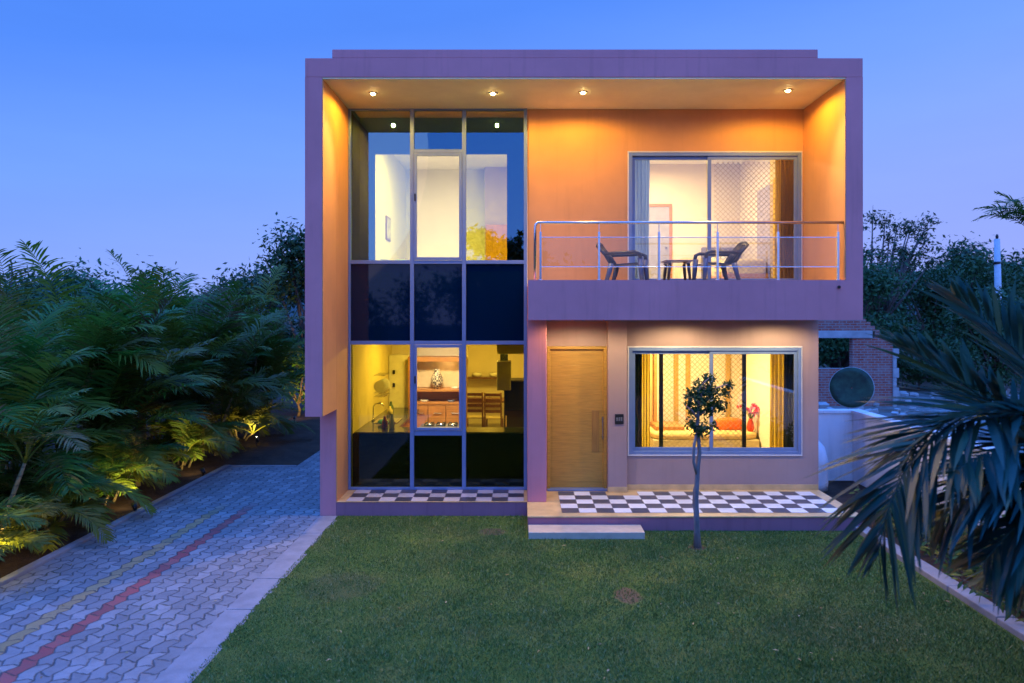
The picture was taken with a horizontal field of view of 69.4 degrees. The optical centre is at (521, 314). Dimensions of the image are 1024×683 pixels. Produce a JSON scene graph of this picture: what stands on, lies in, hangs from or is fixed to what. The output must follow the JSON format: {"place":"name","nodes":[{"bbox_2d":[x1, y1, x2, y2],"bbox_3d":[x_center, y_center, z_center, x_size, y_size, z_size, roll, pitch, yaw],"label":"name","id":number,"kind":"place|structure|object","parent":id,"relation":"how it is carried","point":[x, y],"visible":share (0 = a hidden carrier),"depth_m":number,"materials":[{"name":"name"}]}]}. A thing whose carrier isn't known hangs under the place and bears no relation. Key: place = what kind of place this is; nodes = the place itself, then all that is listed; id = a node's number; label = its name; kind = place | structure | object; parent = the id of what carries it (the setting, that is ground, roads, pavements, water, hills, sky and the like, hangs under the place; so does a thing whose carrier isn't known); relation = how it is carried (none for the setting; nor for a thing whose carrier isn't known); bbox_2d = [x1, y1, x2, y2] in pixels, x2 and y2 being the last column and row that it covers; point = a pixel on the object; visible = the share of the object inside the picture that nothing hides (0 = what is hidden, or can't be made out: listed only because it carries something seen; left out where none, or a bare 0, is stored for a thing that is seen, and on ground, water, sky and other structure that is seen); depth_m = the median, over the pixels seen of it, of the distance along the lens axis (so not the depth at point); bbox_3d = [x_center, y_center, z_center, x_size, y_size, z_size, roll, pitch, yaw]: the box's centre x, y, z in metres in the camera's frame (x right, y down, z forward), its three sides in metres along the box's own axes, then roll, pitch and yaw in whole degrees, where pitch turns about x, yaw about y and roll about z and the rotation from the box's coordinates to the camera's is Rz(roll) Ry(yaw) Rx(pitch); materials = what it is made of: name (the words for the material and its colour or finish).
{"place":"outdoors","nodes":[
{"label":"outdoors","id":0,"kind":"place"},
{"bbox_2d":[0,451,319,682],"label":"driveway","id":1,"kind":"structure","parent":0,"point":[144,590],"depth_m":8.56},
{"bbox_2d":[0,321,1023,621],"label":"ground","id":2,"kind":"structure","parent":0,"point":[278,447],"depth_m":15.54,"materials":[{"name":"soil"}]},
{"bbox_2d":[0,260,15,319],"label":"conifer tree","id":3,"kind":"object","parent":2,"relation":"on","point":[8,290],"visible":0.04,"depth_m":20.54,"materials":[{"name":"green plant"}]},
{"bbox_2d":[0,457,57,561],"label":"areca palm","id":4,"kind":"object","parent":2,"relation":"on","point":[12,538],"visible":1,"depth_m":8.69,"materials":[{"name":"green plant"}]},
{"bbox_2d":[4,269,90,317],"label":"broadleaf tree","id":5,"kind":"object","parent":2,"relation":"on","point":[39,286],"visible":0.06,"depth_m":21.86,"materials":[{"name":"green plant"}]},
{"bbox_2d":[0,298,100,468],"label":"areca palm","id":6,"kind":"object","parent":2,"relation":"on","point":[44,351],"visible":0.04,"depth_m":12.28,"materials":[{"name":"green plant"}]},
{"bbox_2d":[0,446,123,554],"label":"areca palm","id":7,"kind":"object","parent":2,"relation":"on","point":[94,506],"visible":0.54,"depth_m":9.98,"materials":[{"name":"green plant"}]},
{"bbox_2d":[0,289,131,481],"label":"areca palm","id":8,"kind":"object","parent":2,"relation":"on","point":[15,396],"visible":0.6,"depth_m":10.17,"materials":[{"name":"green plant"}]},
{"bbox_2d":[0,248,131,475],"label":"areca palm","id":9,"kind":"object","parent":2,"relation":"on","point":[29,304],"visible":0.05,"depth_m":13.81,"materials":[{"name":"green plant"}]},
{"bbox_2d":[0,388,137,556],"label":"areca palm","id":10,"kind":"object","parent":2,"relation":"on","point":[30,435],"visible":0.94,"depth_m":9.25,"materials":[{"name":"green plant"}]},
{"bbox_2d":[0,295,141,496],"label":"areca palm","id":11,"kind":"object","parent":2,"relation":"on","point":[35,340],"visible":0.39,"depth_m":10.81,"materials":[{"name":"green plant"}]},
{"bbox_2d":[0,435,156,529],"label":"areca palm","id":12,"kind":"object","parent":2,"relation":"on","point":[93,490],"visible":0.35,"depth_m":10.88,"materials":[{"name":"green plant"}]},
{"bbox_2d":[0,283,159,458],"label":"areca palm","id":13,"kind":"object","parent":2,"relation":"on","point":[72,318],"visible":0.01,"depth_m":15.46,"materials":[{"name":"green plant"}]},
{"bbox_2d":[7,277,152,432],"bbox_3d":[-11.634,1.101,19.630,4.898,4.236,2.959,0,0,27],"label":"broadleaf tree","id":14,"kind":"object","parent":2,"relation":"on","point":[51,301],"visible":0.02,"depth_m":19.23,"materials":[{"name":"green plant"}]},
{"bbox_2d":[2,247,184,301],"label":"broadleaf tree","id":15,"kind":"object","parent":2,"relation":"on","point":[74,276],"visible":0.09,"depth_m":28.48,"materials":[{"name":"green plant"}]},
{"bbox_2d":[1,288,206,441],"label":"areca palm","id":16,"kind":"object","parent":2,"relation":"on","point":[130,427],"visible":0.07,"depth_m":13.67,"materials":[{"name":"green plant"}]},
{"bbox_2d":[33,418,190,505],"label":"areca palm","id":17,"kind":"object","parent":2,"relation":"on","point":[150,456],"visible":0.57,"depth_m":12.08,"materials":[{"name":"green plant"}]},
{"bbox_2d":[0,239,225,498],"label":"areca palm","id":18,"kind":"object","parent":2,"relation":"on","point":[94,371],"visible":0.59,"depth_m":12.40,"materials":[{"name":"green plant"}]},
{"bbox_2d":[41,292,216,485],"bbox_3d":[-7.273,1.367,13.493,3.224,3.526,3.529,0,0,-21],"label":"areca palm","id":19,"kind":"object","parent":2,"relation":"on","point":[144,381],"visible":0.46,"depth_m":12.92,"materials":[{"name":"green plant"}]},
{"bbox_2d":[0,465,296,586],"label":"kerb","id":20,"kind":"structure","parent":2,"relation":"on","point":[6,579],"depth_m":10.70,"materials":[{"name":"concrete"}]},
{"bbox_2d":[131,502,137,510],"bbox_3d":[-6.016,3.023,11.506,0.134,0.215,0.089,0,0,38],"label":"path light","id":21,"kind":"object","parent":20,"relation":"on","point":[134,505],"visible":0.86,"depth_m":11.48,"materials":[{"name":"black plastic"}]},
{"bbox_2d":[81,283,215,401],"bbox_3d":[-12.686,1.072,24.943,5.682,4.286,3.710,0,0,0],"label":"broadleaf tree","id":22,"kind":"object","parent":2,"relation":"on","point":[196,289],"visible":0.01,"depth_m":25.18,"materials":[{"name":"green plant"}]},
{"bbox_2d":[83,249,225,442],"bbox_3d":[-9.006,0.739,18.292,4.982,4.784,4.306,0,0,30],"label":"areca palm","id":23,"kind":"object","parent":2,"relation":"on","point":[143,275],"visible":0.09,"depth_m":17.98,"materials":[{"name":"green plant"}]},
{"bbox_2d":[77,266,246,458],"bbox_3d":[-7.793,1.064,16.183,3.718,4.132,4.302,0,0,1],"label":"areca palm","id":24,"kind":"object","parent":2,"relation":"on","point":[178,339],"visible":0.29,"depth_m":15.78,"materials":[{"name":"green plant"}]},
{"bbox_2d":[132,395,249,469],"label":"areca palm","id":25,"kind":"object","parent":2,"relation":"on","point":[189,434],"visible":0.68,"depth_m":14.82,"materials":[{"name":"green plant"}]},
{"bbox_2d":[142,293,272,414],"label":"areca palm","id":26,"kind":"object","parent":2,"relation":"on","point":[257,402],"visible":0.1,"depth_m":17.34,"materials":[{"name":"green plant"}]},
{"bbox_2d":[136,263,281,416],"bbox_3d":[-8.651,0.878,20.524,4.038,4.505,4.595,0,0,-13],"label":"areca palm","id":27,"kind":"object","parent":2,"relation":"on","point":[262,297],"visible":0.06,"depth_m":20.15,"materials":[{"name":"green plant"}]},
{"bbox_2d":[152,281,296,455],"bbox_3d":[-7.019,1.192,16.110,3.882,3.879,3.546,0,0,-35],"label":"areca palm","id":28,"kind":"object","parent":2,"relation":"on","point":[216,363],"visible":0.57,"depth_m":16.25,"materials":[{"name":"green plant"}]},
{"bbox_2d":[169,366,314,440],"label":"areca palm","id":29,"kind":"object","parent":2,"relation":"on","point":[252,416],"visible":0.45,"depth_m":18.09,"materials":[{"name":"green plant"}]},
{"bbox_2d":[153,516,336,682],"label":"kerb","id":30,"kind":"structure","parent":2,"relation":"on","point":[197,652],"depth_m":7.66,"materials":[{"name":"concrete"}]},
{"bbox_2d":[187,263,304,432],"bbox_3d":[-7.380,0.847,19.517,4.755,4.567,4.110,0,0,-27],"label":"areca palm","id":31,"kind":"object","parent":2,"relation":"on","point":[268,341],"visible":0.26,"depth_m":19.72,"materials":[{"name":"green plant"}]},
{"bbox_2d":[196,259,304,391],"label":"broadleaf tree","id":32,"kind":"object","parent":2,"relation":"on","point":[249,282],"visible":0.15,"depth_m":24.86,"materials":[{"name":"green plant"}]},
{"bbox_2d":[229,307,304,427],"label":"areca palm","id":33,"kind":"object","parent":2,"relation":"on","point":[288,381],"visible":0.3,"depth_m":20.22,"materials":[{"name":"green plant"}]},
{"bbox_2d":[236,212,304,387],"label":"broadleaf tree","id":34,"kind":"object","parent":2,"relation":"on","point":[293,272],"visible":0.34,"depth_m":22.84,"materials":[{"name":"green plant"}]},
{"bbox_2d":[279,337,304,415],"bbox_3d":[-6.764,1.961,22.708,2.510,2.536,2.071,0,0,0],"label":"garden bush","id":35,"kind":"object","parent":2,"relation":"on","point":[301,356],"visible":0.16,"depth_m":22.77,"materials":[{"name":"green plant"}]},
{"bbox_2d":[305,49,862,538],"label":"modern house","id":36,"kind":"structure","parent":2,"relation":"on","point":[507,207],"depth_m":12.15,"materials":[{"name":"paint"}]},
{"bbox_2d":[373,372,390,396],"bbox_3d":[-2.687,1.350,14.250,0.220,0.412,0.707,0,0,0],"label":"dish rack","id":37,"kind":"object","parent":36,"relation":"attached to","point":[381,386],"visible":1,"depth_m":13.99,"materials":[{"name":"silver metal"}]},
{"bbox_2d":[385,215,390,241],"bbox_3d":[-2.535,-1.625,14.025,0.027,0.450,0.450,0,0,0],"label":"picture frame","id":38,"kind":"object","parent":36,"relation":"attached to","point":[387,228],"visible":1,"depth_m":13.94,"materials":[{"name":"white wood"}]},
{"bbox_2d":[389,354,409,407],"bbox_3d":[-2.576,1.865,15.675,0.419,2.030,0.410,0,0,0],"label":"tall cupboard","id":39,"kind":"object","parent":36,"relation":"on","point":[398,379],"visible":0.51,"depth_m":15.50,"materials":[{"name":"white laminate"}]},
{"bbox_2d":[408,356,466,426],"bbox_3d":[-1.757,1.879,15.486,1.199,2.001,0.468,0,0,0],"label":"shelf cabinet","id":40,"kind":"object","parent":36,"relation":"on","point":[436,407],"visible":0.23,"depth_m":15.44,"materials":[{"name":"orange wood"}]},
{"bbox_2d":[431,369,442,388],"bbox_3d":[-1.775,1.341,15.450,0.260,0.410,0.260,0,0,0],"label":"patterned vase","id":41,"kind":"object","parent":40,"relation":"on","point":[436,379],"visible":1,"depth_m":15.37,"materials":[{"name":"beige ceramic"}]},
{"bbox_2d":[354,402,523,433],"bbox_3d":[-1.363,2.204,13.930,2.847,1.192,3.340,0,0,0],"label":"kitchen counter","id":42,"kind":"object","parent":36,"relation":"on","point":[401,416],"visible":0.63,"depth_m":12.66,"materials":[{"name":"stone"}]},
{"bbox_2d":[382,416,387,427],"bbox_3d":[-2.357,1.849,12.720,0.100,0.199,0.100,0,0,0],"label":"bottle","id":43,"kind":"object","parent":42,"relation":"on","point":[384,422],"visible":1,"depth_m":12.68,"materials":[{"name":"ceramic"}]},
{"bbox_2d":[387,406,392,415],"bbox_3d":[-2.557,1.859,14.300,0.120,0.179,0.120,0,0,0],"label":"jar","id":44,"kind":"object","parent":42,"relation":"on","point":[389,410],"visible":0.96,"depth_m":14.25,"materials":[{"name":"glass"}]},
{"bbox_2d":[389,413,393,428],"bbox_3d":[-2.227,1.819,12.660,0.090,0.259,0.090,0,0,0],"label":"bottle","id":45,"kind":"object","parent":42,"relation":"on","point":[391,422],"visible":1,"depth_m":12.63,"materials":[{"name":"glass"}]},
{"bbox_2d":[420,422,458,426],"bbox_3d":[-1.370,1.889,12.530,0.700,0.121,0.480,0,0,0],"label":"gas stove","id":46,"kind":"object","parent":42,"relation":"on","point":[442,424],"visible":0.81,"depth_m":12.50,"materials":[{"name":"silver metal"}]},
{"bbox_2d":[467,392,483,426],"bbox_3d":[-1.118,2.349,17.570,0.420,1.062,0.480,0,0,0],"label":"dining chair","id":47,"kind":"object","parent":36,"relation":"on","point":[475,405],"visible":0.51,"depth_m":17.37,"materials":[{"name":"brown wood"}]},
{"bbox_2d":[467,377,496,378],"bbox_3d":[-1.015,1.939,19.445,0.922,0.583,0.290,0,0,0],"label":"wall shelf","id":48,"kind":"object","parent":36,"relation":"attached to","point":[481,377],"depth_m":19.32,"materials":[{"name":"brown wood"}]},
{"bbox_2d":[472,372,481,376],"bbox_3d":[-1.183,1.587,19.450,0.260,0.108,0.253,0,0,0],"label":"crockery","id":49,"kind":"object","parent":48,"relation":"on","point":[477,374],"visible":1,"depth_m":19.36,"materials":[{"name":"white ceramic"}]},
{"bbox_2d":[489,372,496,376],"bbox_3d":[-0.736,1.587,19.450,0.260,0.108,0.253,0,0,0],"label":"crockery","id":50,"kind":"object","parent":48,"relation":"on","point":[492,374],"visible":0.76,"depth_m":19.35,"materials":[{"name":"white ceramic"}]},
{"bbox_2d":[467,397,503,402],"bbox_3d":[-0.875,2.500,18.525,1.350,0.760,0.850,0,0,0],"label":"dining table","id":51,"kind":"object","parent":36,"relation":"on","point":[486,398],"visible":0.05,"depth_m":18.24,"materials":[{"name":"brown wood"}]},
{"bbox_2d":[484,392,503,426],"bbox_3d":[-0.664,2.349,17.470,0.420,1.062,0.480,0,0,4],"label":"dining chair","id":52,"kind":"object","parent":36,"relation":"on","point":[500,417],"visible":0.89,"depth_m":17.28,"materials":[{"name":"brown wood"}]},
{"bbox_2d":[486,225,506,259],"bbox_3d":[-0.438,-1.190,15.855,0.675,1.460,0.070,0,0,0],"label":"painting","id":53,"kind":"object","parent":36,"relation":"in","point":[496,235],"depth_m":15.82,"materials":[{"name":"brown wood"}]},
{"bbox_2d":[497,354,510,389],"bbox_3d":[-0.341,0.764,14.100,0.265,1.328,0.400,0,0,0],"label":"cooker hood","id":54,"kind":"object","parent":36,"relation":"attached to","point":[503,372],"visible":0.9,"depth_m":13.90,"materials":[{"name":"grey metal"}]},
{"bbox_2d":[497,345,523,353],"bbox_3d":[-0.172,0.390,13.225,0.525,0.580,0.950,0,0,0],"label":"wall cabinet","id":55,"kind":"object","parent":36,"relation":"attached to","point":[510,349],"depth_m":12.75,"materials":[{"name":"yellow paint"}]},
{"bbox_2d":[504,378,523,426],"bbox_3d":[-0.125,2.050,14.279,0.430,1.600,0.742,0,0,0],"label":"shelf","id":56,"kind":"object","parent":36,"relation":"on","point":[514,406],"visible":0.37,"depth_m":13.95,"materials":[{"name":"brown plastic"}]},
{"bbox_2d":[547,346,606,490],"bbox_3d":[0.902,1.699,12.160,0.979,2.354,0.220,0,0,0],"label":"front door","id":57,"kind":"structure","parent":36,"relation":"in","point":[576,375],"depth_m":12.20,"materials":[{"name":"brown wood"}]},
{"bbox_2d":[596,243,648,279],"bbox_3d":[1.569,-0.796,11.575,0.767,0.683,0.526,0,0,20],"label":"plastic armchair","id":58,"kind":"object","parent":36,"relation":"on","point":[643,271],"visible":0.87,"depth_m":11.44,"materials":[{"name":"grey plastic"}]},
{"bbox_2d":[635,354,641,446],"bbox_3d":[1.910,1.590,12.451,0.219,2.480,0.107,0,0,0],"label":"curtain","id":59,"kind":"object","parent":36,"relation":"hanging from","point":[638,400],"visible":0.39,"depth_m":12.45,"materials":[{"name":"fabric"}]},
{"bbox_2d":[635,160,649,277],"bbox_3d":[1.985,-1.645,12.450,0.336,2.310,0.120,0,0,0],"label":"curtain","id":60,"kind":"object","parent":36,"relation":"hanging from","point":[642,175],"visible":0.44,"depth_m":12.45,"materials":[{"name":"grey fabric"}]},
{"bbox_2d":[642,354,649,446],"bbox_3d":[2.102,1.590,12.565,0.144,2.480,0.113,0,0,0],"label":"curtain","id":61,"kind":"object","parent":36,"relation":"hanging from","point":[645,400],"visible":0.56,"depth_m":12.58,"materials":[{"name":"yellow fabric"}]},
{"bbox_2d":[650,354,656,421],"bbox_3d":[2.330,1.540,15.405,0.860,2.680,0.570,0,0,0],"label":"curtain","id":62,"kind":"object","parent":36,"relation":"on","point":[653,387],"visible":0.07,"depth_m":15.19,"materials":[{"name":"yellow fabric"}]},
{"bbox_2d":[649,204,671,277],"bbox_3d":[2.832,-1.393,15.564,0.653,1.866,0.068,0,0,0],"label":"inner door","id":63,"kind":"structure","parent":36,"relation":"in","point":[657,212],"depth_m":15.57,"materials":[{"name":"grey paint"}]},
{"bbox_2d":[661,260,693,279],"bbox_3d":[2.377,-0.641,11.345,0.420,0.367,0.390,0,0,0],"label":"plastic side table","id":64,"kind":"object","parent":36,"relation":"on","point":[670,262],"visible":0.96,"depth_m":11.24,"materials":[{"name":"plastic"}]},
{"bbox_2d":[650,425,758,446],"bbox_3d":[3.540,2.572,14.750,2.060,0.615,1.120,0,0,0],"label":"daybed","id":65,"kind":"object","parent":36,"relation":"on","point":[727,438],"visible":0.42,"depth_m":14.20,"materials":[{"name":"orange fabric"}]},
{"bbox_2d":[650,421,684,430],"bbox_3d":[2.900,2.250,14.825,0.552,0.120,0.750,0,0,0],"label":"cushion","id":66,"kind":"object","parent":65,"relation":"on","point":[654,425],"visible":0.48,"depth_m":14.60,"materials":[{"name":"orange fabric"}]},
{"bbox_2d":[716,418,741,429],"bbox_3d":[4.092,2.160,14.600,0.540,0.240,0.240,0,0,0],"label":"cushion","id":67,"kind":"object","parent":65,"relation":"on","point":[730,423],"visible":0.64,"depth_m":14.49,"materials":[{"name":"fabric"}]},
{"bbox_2d":[737,403,759,431],"bbox_3d":[4.421,2.008,14.441,0.470,0.554,0.370,0,0,0],"label":"flower vase","id":68,"kind":"object","parent":65,"relation":"on","point":[750,425],"visible":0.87,"depth_m":14.37,"materials":[{"name":"red ceramic"}]},
{"bbox_2d":[628,346,801,455],"bbox_3d":[3.166,1.420,12.237,2.865,1.800,0.206,0,0,0],"label":"porch window","id":69,"kind":"structure","parent":36,"relation":"in","point":[661,450],"depth_m":12.16,"materials":[{"name":"metal"}]},
{"bbox_2d":[628,151,801,279],"bbox_3d":[3.166,-1.571,12.228,2.865,2.218,0.188,0,0,0],"label":"balcony door","id":70,"kind":"structure","parent":36,"relation":"in","point":[796,156],"depth_m":12.16,"materials":[{"name":"metal"}]},
{"bbox_2d":[692,241,748,279],"bbox_3d":[3.075,-0.796,11.460,0.767,0.683,0.526,0,0,-8],"label":"plastic armchair","id":71,"kind":"object","parent":36,"relation":"on","point":[735,254],"visible":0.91,"depth_m":11.36,"materials":[{"name":"grey plastic"}]},
{"bbox_2d":[701,247,768,277],"bbox_3d":[4.160,-0.935,14.595,0.840,0.950,1.950,0,0,0],"label":"bed","id":72,"kind":"object","parent":36,"relation":"on","point":[713,270],"visible":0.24,"depth_m":13.65,"materials":[{"name":"white fabric"}]},
{"bbox_2d":[757,183,772,277],"bbox_3d":[4.590,-1.430,13.960,0.019,1.940,0.920,0,0,0],"label":"inner door","id":73,"kind":"structure","parent":36,"relation":"in","point":[767,229],"depth_m":13.86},
{"bbox_2d":[770,354,783,446],"bbox_3d":[4.348,1.590,12.571,0.272,2.480,0.107,0,0,0],"label":"curtain","id":74,"kind":"object","parent":36,"relation":"hanging from","point":[776,396],"visible":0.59,"depth_m":12.58,"materials":[{"name":"yellow fabric"}]},
{"bbox_2d":[774,160,780,277],"bbox_3d":[4.391,-1.645,12.571,0.187,2.310,0.107,0,0,0],"label":"curtain","id":75,"kind":"object","parent":36,"relation":"hanging from","point":[778,187],"visible":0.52,"depth_m":12.56,"materials":[{"name":"brown fabric"}]},
{"bbox_2d":[780,160,793,277],"bbox_3d":[4.526,-1.645,12.450,0.336,2.310,0.123,0,0,0],"label":"curtain","id":76,"kind":"object","parent":36,"relation":"hanging from","point":[787,214],"visible":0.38,"depth_m":12.45,"materials":[{"name":"brown fabric"}]},
{"bbox_2d":[783,354,793,446],"bbox_3d":[4.551,1.590,12.450,0.286,2.480,0.123,0,0,0],"label":"curtain","id":77,"kind":"object","parent":36,"relation":"hanging from","point":[788,431],"visible":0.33,"depth_m":12.44,"materials":[{"name":"fabric"}]},
{"bbox_2d":[818,440,827,491],"bbox_3d":[5.140,2.632,13.300,0.680,0.979,0.680,0,0,0],"label":"domed tank","id":78,"kind":"object","parent":2,"relation":"on","point":[822,475],"visible":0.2,"depth_m":13.02,"materials":[{"name":"white plastic"}]},
{"bbox_2d":[829,367,874,408],"bbox_3d":[8.456,2.257,18.991,0.963,1.816,0.590,0,0,0],"label":"round dish","id":79,"kind":"object","parent":2,"relation":"on","point":[849,387],"visible":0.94,"depth_m":19.01,"materials":[{"name":"metal"}]},
{"bbox_2d":[818,250,926,367],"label":"broadleaf tree","id":80,"kind":"object","parent":2,"relation":"on","point":[879,280],"visible":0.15,"depth_m":29.23,"materials":[{"name":"green plant"}]},
{"bbox_2d":[849,485,938,536],"bbox_3d":[5.437,2.815,10.750,1.042,0.766,1.205,0,0,-20],"label":"bed shrub","id":81,"kind":"object","parent":2,"relation":"on","point":[895,535],"visible":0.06,"depth_m":10.69,"materials":[{"name":"green plant"}]},
{"bbox_2d":[863,209,947,320],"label":"airy tree","id":82,"kind":"object","parent":2,"relation":"on","point":[903,251],"visible":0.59,"depth_m":32.66,"materials":[{"name":"green plant"}]},
{"bbox_2d":[801,274,1023,623],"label":"palm","id":83,"kind":"object","parent":2,"relation":"on","point":[990,492],"visible":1,"depth_m":4.83,"materials":[{"name":"green plant"}]},
{"bbox_2d":[818,409,1022,534],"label":"boundary wall","id":84,"kind":"structure","parent":2,"relation":"on","point":[835,426],"depth_m":13.94,"materials":[{"name":"white paint"}]},
{"bbox_2d":[894,333,975,388],"bbox_3d":[16.791,2.113,30.852,5.754,2.802,2.931,0,0,-10],"label":"bush","id":85,"kind":"object","parent":2,"relation":"on","point":[914,374],"visible":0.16,"depth_m":30.47,"materials":[{"name":"green plant"}]},
{"bbox_2d":[888,486,982,559],"bbox_3d":[5.445,2.682,9.741,1.737,0.966,1.396,0,0,-16],"label":"bed shrub","id":86,"kind":"object","parent":2,"relation":"on","point":[925,547],"visible":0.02,"depth_m":9.59,"materials":[{"name":"green plant"}]},
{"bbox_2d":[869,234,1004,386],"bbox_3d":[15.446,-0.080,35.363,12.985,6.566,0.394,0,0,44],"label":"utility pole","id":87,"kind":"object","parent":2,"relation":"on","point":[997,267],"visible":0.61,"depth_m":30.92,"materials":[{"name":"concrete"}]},
{"bbox_2d":[854,526,1023,640],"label":"kerb","id":88,"kind":"structure","parent":2,"relation":"on","point":[983,606],"depth_m":7.97,"materials":[{"name":"concrete"}]},
{"bbox_2d":[866,243,1023,360],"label":"broadleaf tree","id":89,"kind":"object","parent":2,"relation":"on","point":[927,311],"visible":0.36,"depth_m":35.36,"materials":[{"name":"green plant"}]},
{"bbox_2d":[921,514,1004,600],"bbox_3d":[5.478,2.648,8.610,1.841,1.056,1.639,0,0,-44],"label":"bed shrub","id":90,"kind":"object","parent":2,"relation":"on","point":[967,573],"visible":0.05,"depth_m":8.58,"materials":[{"name":"green plant"}]},
{"bbox_2d":[915,231,1023,359],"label":"broadleaf tree","id":91,"kind":"object","parent":2,"relation":"on","point":[953,252],"visible":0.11,"depth_m":39.11,"materials":[{"name":"green plant"}]},
{"bbox_2d":[944,523,1023,615],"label":"bed shrub","id":92,"kind":"object","parent":2,"relation":"on","point":[977,567],"visible":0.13,"depth_m":7.79,"materials":[{"name":"green plant"}]},
{"bbox_2d":[971,569,1023,621],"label":"bed shrub","id":93,"kind":"object","parent":2,"relation":"on","point":[1001,606],"visible":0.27,"depth_m":7.30,"materials":[{"name":"green plant"}]},
{"bbox_2d":[0,0,1023,296],"label":"sky","id":94,"kind":"structure","parent":0,"point":[170,132],"materials":[{"name":"blue"}]},
{"bbox_2d":[100,262,1019,321],"bbox_3d":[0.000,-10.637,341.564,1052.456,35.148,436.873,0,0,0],"label":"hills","id":95,"kind":"structure","parent":0,"point":[294,310],"depth_m":365.54,"materials":[{"name":"green plant"}]},
{"bbox_2d":[187,514,1023,682],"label":"lawn","id":96,"kind":"structure","parent":0,"point":[439,647],"depth_m":7.39,"materials":[{"name":"green plant"}]},
{"bbox_2d":[681,373,734,547],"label":"young tree","id":97,"kind":"object","parent":96,"relation":"on","point":[708,391],"visible":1,"depth_m":9.79,"materials":[{"name":"green plant"}]},
{"bbox_2d":[818,391,1023,452],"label":"yard","id":98,"kind":"structure","parent":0,"point":[888,410],"depth_m":24.24,"materials":[{"name":"grey concrete"}]},
{"bbox_2d":[818,338,833,367],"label":"broadleaf tree","id":99,"kind":"object","parent":98,"relation":"on","point":[822,348],"visible":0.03,"depth_m":28.93,"materials":[{"name":"green plant"}]},
{"bbox_2d":[818,319,898,406],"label":"brick wall","id":100,"kind":"structure","parent":98,"relation":"on","point":[879,367],"depth_m":25.00,"materials":[{"name":"brick"}]},
{"bbox_2d":[818,388,1019,425],"bbox_3d":[15.009,3.005,24.528,14.221,0.367,9.226,0,0,0],"label":"rubble","id":101,"kind":"object","parent":98,"relation":"on","point":[822,405],"visible":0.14,"depth_m":24.55,"materials":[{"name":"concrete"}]},
{"bbox_2d":[921,281,1023,393],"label":"broadleaf tree","id":102,"kind":"object","parent":98,"relation":"on","point":[978,353],"visible":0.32,"depth_m":28.32,"materials":[{"name":"green plant"}]},
{"bbox_2d":[972,191,1023,225],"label":"tall palm","id":103,"kind":"object","parent":98,"relation":"on","point":[1019,214],"visible":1,"depth_m":22.68,"materials":[{"name":"green plant"}]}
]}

